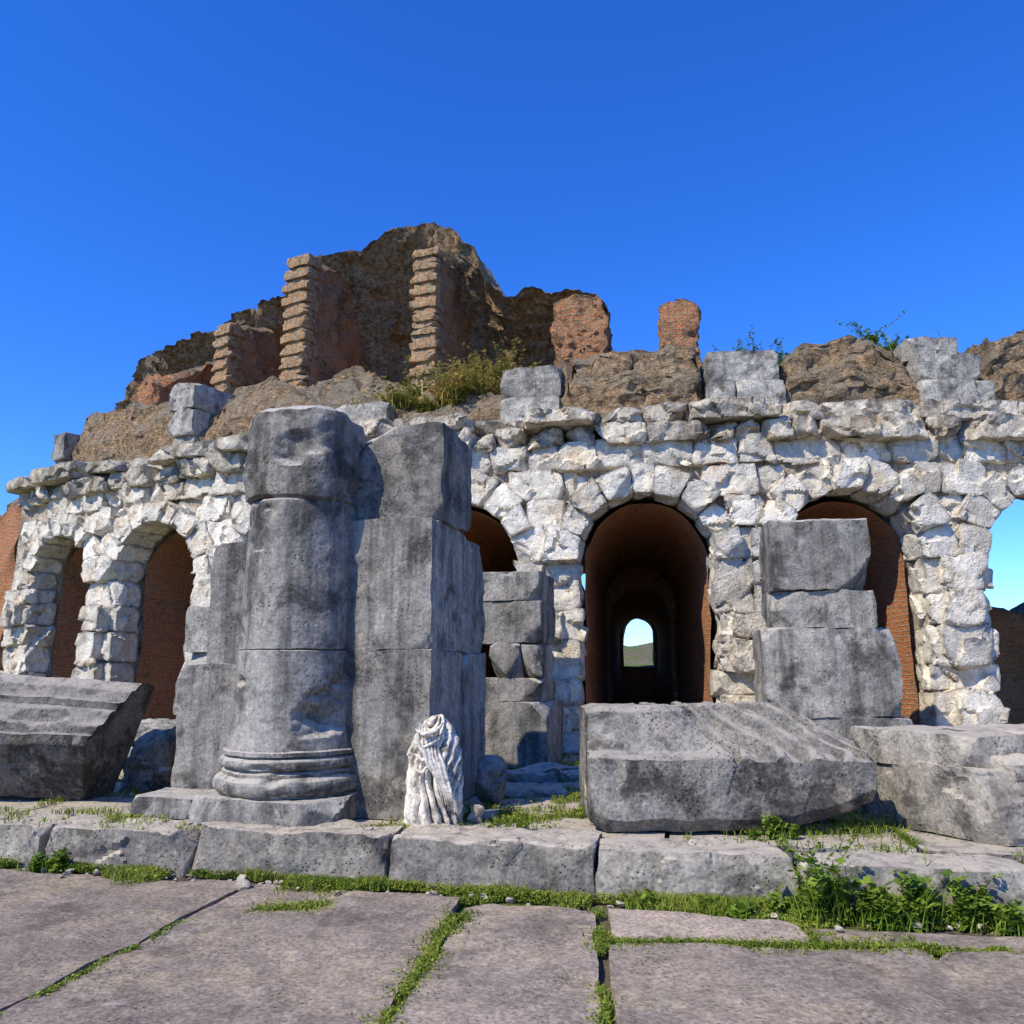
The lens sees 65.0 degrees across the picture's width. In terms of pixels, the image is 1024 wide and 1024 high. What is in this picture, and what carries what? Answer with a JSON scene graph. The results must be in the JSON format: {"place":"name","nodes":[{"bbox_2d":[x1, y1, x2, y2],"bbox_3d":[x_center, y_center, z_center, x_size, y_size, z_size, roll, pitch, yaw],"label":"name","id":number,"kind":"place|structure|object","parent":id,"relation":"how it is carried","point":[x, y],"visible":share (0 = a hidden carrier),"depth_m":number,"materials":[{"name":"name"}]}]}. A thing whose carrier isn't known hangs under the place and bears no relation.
{"place":"outdoors","nodes":[
{"label":"outdoors","id":0,"kind":"place"},
{"bbox_2d":[0,866,1009,1023],"bbox_3d":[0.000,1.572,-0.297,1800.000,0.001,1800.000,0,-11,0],"label":"ground","id":1,"kind":"structure","parent":0,"point":[604,972],"depth_m":5.03,"materials":[{"name":"soil"}]},
{"bbox_2d":[17,847,69,873],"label":"weed plant","id":2,"kind":"object","parent":1,"relation":"on","point":[56,864],"visible":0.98,"depth_m":6.28,"materials":[{"name":"green plant"}]},
{"bbox_2d":[0,813,1023,919],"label":"kerb","id":3,"kind":"structure","parent":1,"relation":"on","point":[581,860],"depth_m":5.78,"materials":[{"name":"stone"}]},
{"bbox_2d":[18,769,1017,933],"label":"gravel","id":4,"kind":"structure","parent":1,"relation":"on","point":[243,883],"depth_m":5.66,"materials":[{"name":"grey gravel"}]},
{"bbox_2d":[625,835,1023,936],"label":"weed plant","id":5,"kind":"object","parent":1,"relation":"on","point":[823,895],"visible":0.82,"depth_m":4.96,"materials":[{"name":"green plant"}]},
{"bbox_2d":[0,869,1023,1023],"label":"paving","id":6,"kind":"structure","parent":0,"point":[345,956],"depth_m":4.22,"materials":[{"name":"stone"}]},
{"bbox_2d":[0,751,1023,1023],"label":"grass","id":7,"kind":"structure","parent":6,"relation":"on","point":[320,883],"depth_m":5.39,"materials":[{"name":"green plant"}]},
{"bbox_2d":[0,754,1023,863],"bbox_3d":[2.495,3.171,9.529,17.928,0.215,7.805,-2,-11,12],"label":"terrace paving","id":8,"kind":"structure","parent":0,"point":[935,842],"depth_m":6.35,"materials":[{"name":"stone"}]},
{"bbox_2d":[0,673,153,800],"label":"fallen cornice block","id":9,"kind":"object","parent":8,"relation":"on","point":[72,739],"depth_m":7.64,"materials":[{"name":"grey stone"}]},
{"bbox_2d":[119,726,175,792],"bbox_3d":[-3.753,2.593,8.394,0.622,0.703,0.581,0,-11,0],"label":"loose stone","id":10,"kind":"object","parent":8,"relation":"on","point":[148,764],"visible":0.81,"depth_m":8.19,"materials":[{"name":"grey stone"}]},
{"bbox_2d":[134,718,175,740],"bbox_3d":[-4.913,3.313,11.810,1.730,0.584,0.740,0,-11,0],"label":"loose stone","id":11,"kind":"object","parent":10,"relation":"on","point":[147,725],"visible":0.11,"depth_m":11.57,"materials":[{"name":"white stone"}]},
{"bbox_2d":[173,606,208,725],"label":"stone pier","id":12,"kind":"structure","parent":8,"relation":"on","point":[195,646],"depth_m":10.61,"materials":[{"name":"white stone"}]},
{"bbox_2d":[130,405,485,826],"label":"engaged column pier","id":13,"kind":"structure","parent":8,"relation":"on","point":[345,631],"depth_m":7.05,"materials":[{"name":"grey stone"}]},
{"bbox_2d":[404,714,463,825],"bbox_3d":[-0.627,2.093,6.516,0.475,0.876,0.432,0,-11,0],"label":"draped marble statue fragment","id":14,"kind":"object","parent":8,"relation":"on","point":[434,784],"visible":0.97,"depth_m":6.38,"materials":[{"name":"white stone"}]},
{"bbox_2d":[466,804,485,822],"bbox_3d":[-0.288,2.441,6.482,0.158,0.161,0.127,0,-11,0],"label":"loose stone","id":15,"kind":"object","parent":8,"relation":"on","point":[478,811],"visible":0.98,"depth_m":6.45,"materials":[{"name":"stone"}]},
{"bbox_2d":[474,755,506,805],"bbox_3d":[-0.197,2.514,7.462,0.300,0.482,0.337,0,-11,0],"label":"loose stone","id":16,"kind":"object","parent":8,"relation":"on","point":[490,783],"visible":0.97,"depth_m":7.35,"materials":[{"name":"grey stone"}]},
{"bbox_2d":[463,800,536,829],"bbox_3d":[-0.146,2.446,6.471,0.807,0.169,0.371,-9,-14,39],"label":"weed plant","id":17,"kind":"object","parent":8,"relation":"on","point":[518,825],"visible":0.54,"depth_m":6.26,"materials":[{"name":"green plant"}]},
{"bbox_2d":[0,222,1023,754],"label":"amphitheatre ruin","id":18,"kind":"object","parent":8,"relation":"on","point":[664,482],"visible":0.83,"depth_m":13.59,"materials":[{"name":"white stone"}]},
{"bbox_2d":[321,355,436,409],"bbox_3d":[-2.075,-2.137,14.329,2.570,0.806,1.707,3,-11,-15],"label":"dry shrub","id":19,"kind":"object","parent":18,"relation":"on","point":[396,400],"visible":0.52,"depth_m":14.22,"materials":[{"name":"green plant"}]},
{"bbox_2d":[353,382,427,402],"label":"dry shrub","id":20,"kind":"object","parent":18,"relation":"on","point":[401,390],"visible":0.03,"depth_m":15.65,"materials":[{"name":"green plant"}]},
{"bbox_2d":[389,389,449,414],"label":"dry shrub","id":21,"kind":"object","parent":18,"relation":"on","point":[422,406],"visible":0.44,"depth_m":14.09,"materials":[{"name":"green plant"}]},
{"bbox_2d":[376,358,525,408],"bbox_3d":[-0.797,-2.194,14.162,3.116,0.860,1.766,0,-11,0],"label":"dry shrub","id":22,"kind":"object","parent":18,"relation":"on","point":[456,391],"visible":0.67,"depth_m":13.90,"materials":[{"name":"green plant"}]},
{"bbox_2d":[416,365,487,401],"bbox_3d":[-0.958,-2.309,15.449,2.397,0.771,1.537,0,-11,0],"label":"dry shrub","id":23,"kind":"object","parent":18,"relation":"on","point":[437,387],"visible":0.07,"depth_m":15.09,"materials":[{"name":"green plant"}]},
{"bbox_2d":[419,337,541,394],"bbox_3d":[-0.219,-2.752,15.806,3.268,0.964,1.942,-4,-11,20],"label":"dry shrub","id":24,"kind":"object","parent":18,"relation":"on","point":[496,370],"visible":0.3,"depth_m":15.43,"materials":[{"name":"green plant"}]},
{"bbox_2d":[712,325,789,366],"bbox_3d":[4.285,-2.711,13.873,2.635,0.786,1.349,0,-11,0],"label":"shrub","id":25,"kind":"object","parent":18,"relation":"on","point":[780,355],"visible":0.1,"depth_m":13.66,"materials":[{"name":"green plant"}]},
{"bbox_2d":[830,311,940,350],"bbox_3d":[6.214,-2.930,13.658,1.603,0.667,1.637,5,-12,-26],"label":"shrub","id":26,"kind":"object","parent":18,"relation":"on","point":[876,340],"visible":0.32,"depth_m":13.42,"materials":[{"name":"green plant"}]},
{"bbox_2d":[482,570,563,767],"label":"stone pier","id":27,"kind":"structure","parent":8,"relation":"on","point":[524,708],"depth_m":10.27,"materials":[{"name":"grey stone"}]},
{"bbox_2d":[504,784,568,797],"bbox_3d":[0.194,2.780,8.010,0.770,0.120,0.405,0,-11,0],"label":"loose stone","id":28,"kind":"object","parent":8,"relation":"on","point":[537,790],"visible":0.73,"depth_m":7.86,"materials":[{"name":"stone"}]},
{"bbox_2d":[506,762,578,781],"bbox_3d":[0.437,2.932,9.008,1.149,0.219,0.569,0,-11,0],"label":"loose stone","id":29,"kind":"object","parent":8,"relation":"on","point":[549,772],"visible":0.56,"depth_m":8.80,"materials":[{"name":"stone"}]},
{"bbox_2d":[579,701,877,832],"bbox_3d":[1.690,2.065,6.650,2.206,0.959,1.085,0,-11,0],"label":"fallen cornice block","id":30,"kind":"object","parent":8,"relation":"on","point":[675,766],"depth_m":6.15,"materials":[{"name":"grey stone"}]},
{"bbox_2d":[738,812,806,841],"bbox_3d":[1.971,2.352,6.030,0.576,0.200,0.231,4,-11,-18],"label":"weed plant","id":31,"kind":"object","parent":8,"relation":"on","point":[772,830],"visible":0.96,"depth_m":5.99,"materials":[{"name":"green plant"}]},
{"bbox_2d":[752,518,912,748],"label":"stone pier","id":32,"kind":"structure","parent":8,"relation":"on","point":[825,654],"depth_m":9.69,"materials":[{"name":"grey stone"}]},
{"bbox_2d":[850,724,1023,845],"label":"fallen cornice block","id":33,"kind":"object","parent":8,"relation":"on","point":[963,781],"depth_m":6.08,"materials":[{"name":"stone"}]},
{"bbox_2d":[0,0,1023,645],"label":"sky","id":34,"kind":"structure","parent":0,"point":[786,168],"materials":[{"name":"blue"}]},
{"bbox_2d":[623,642,652,665],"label":"hill","id":35,"kind":"structure","parent":0,"point":[639,655],"depth_m":65.53,"materials":[{"name":"green plant"}]}
]}

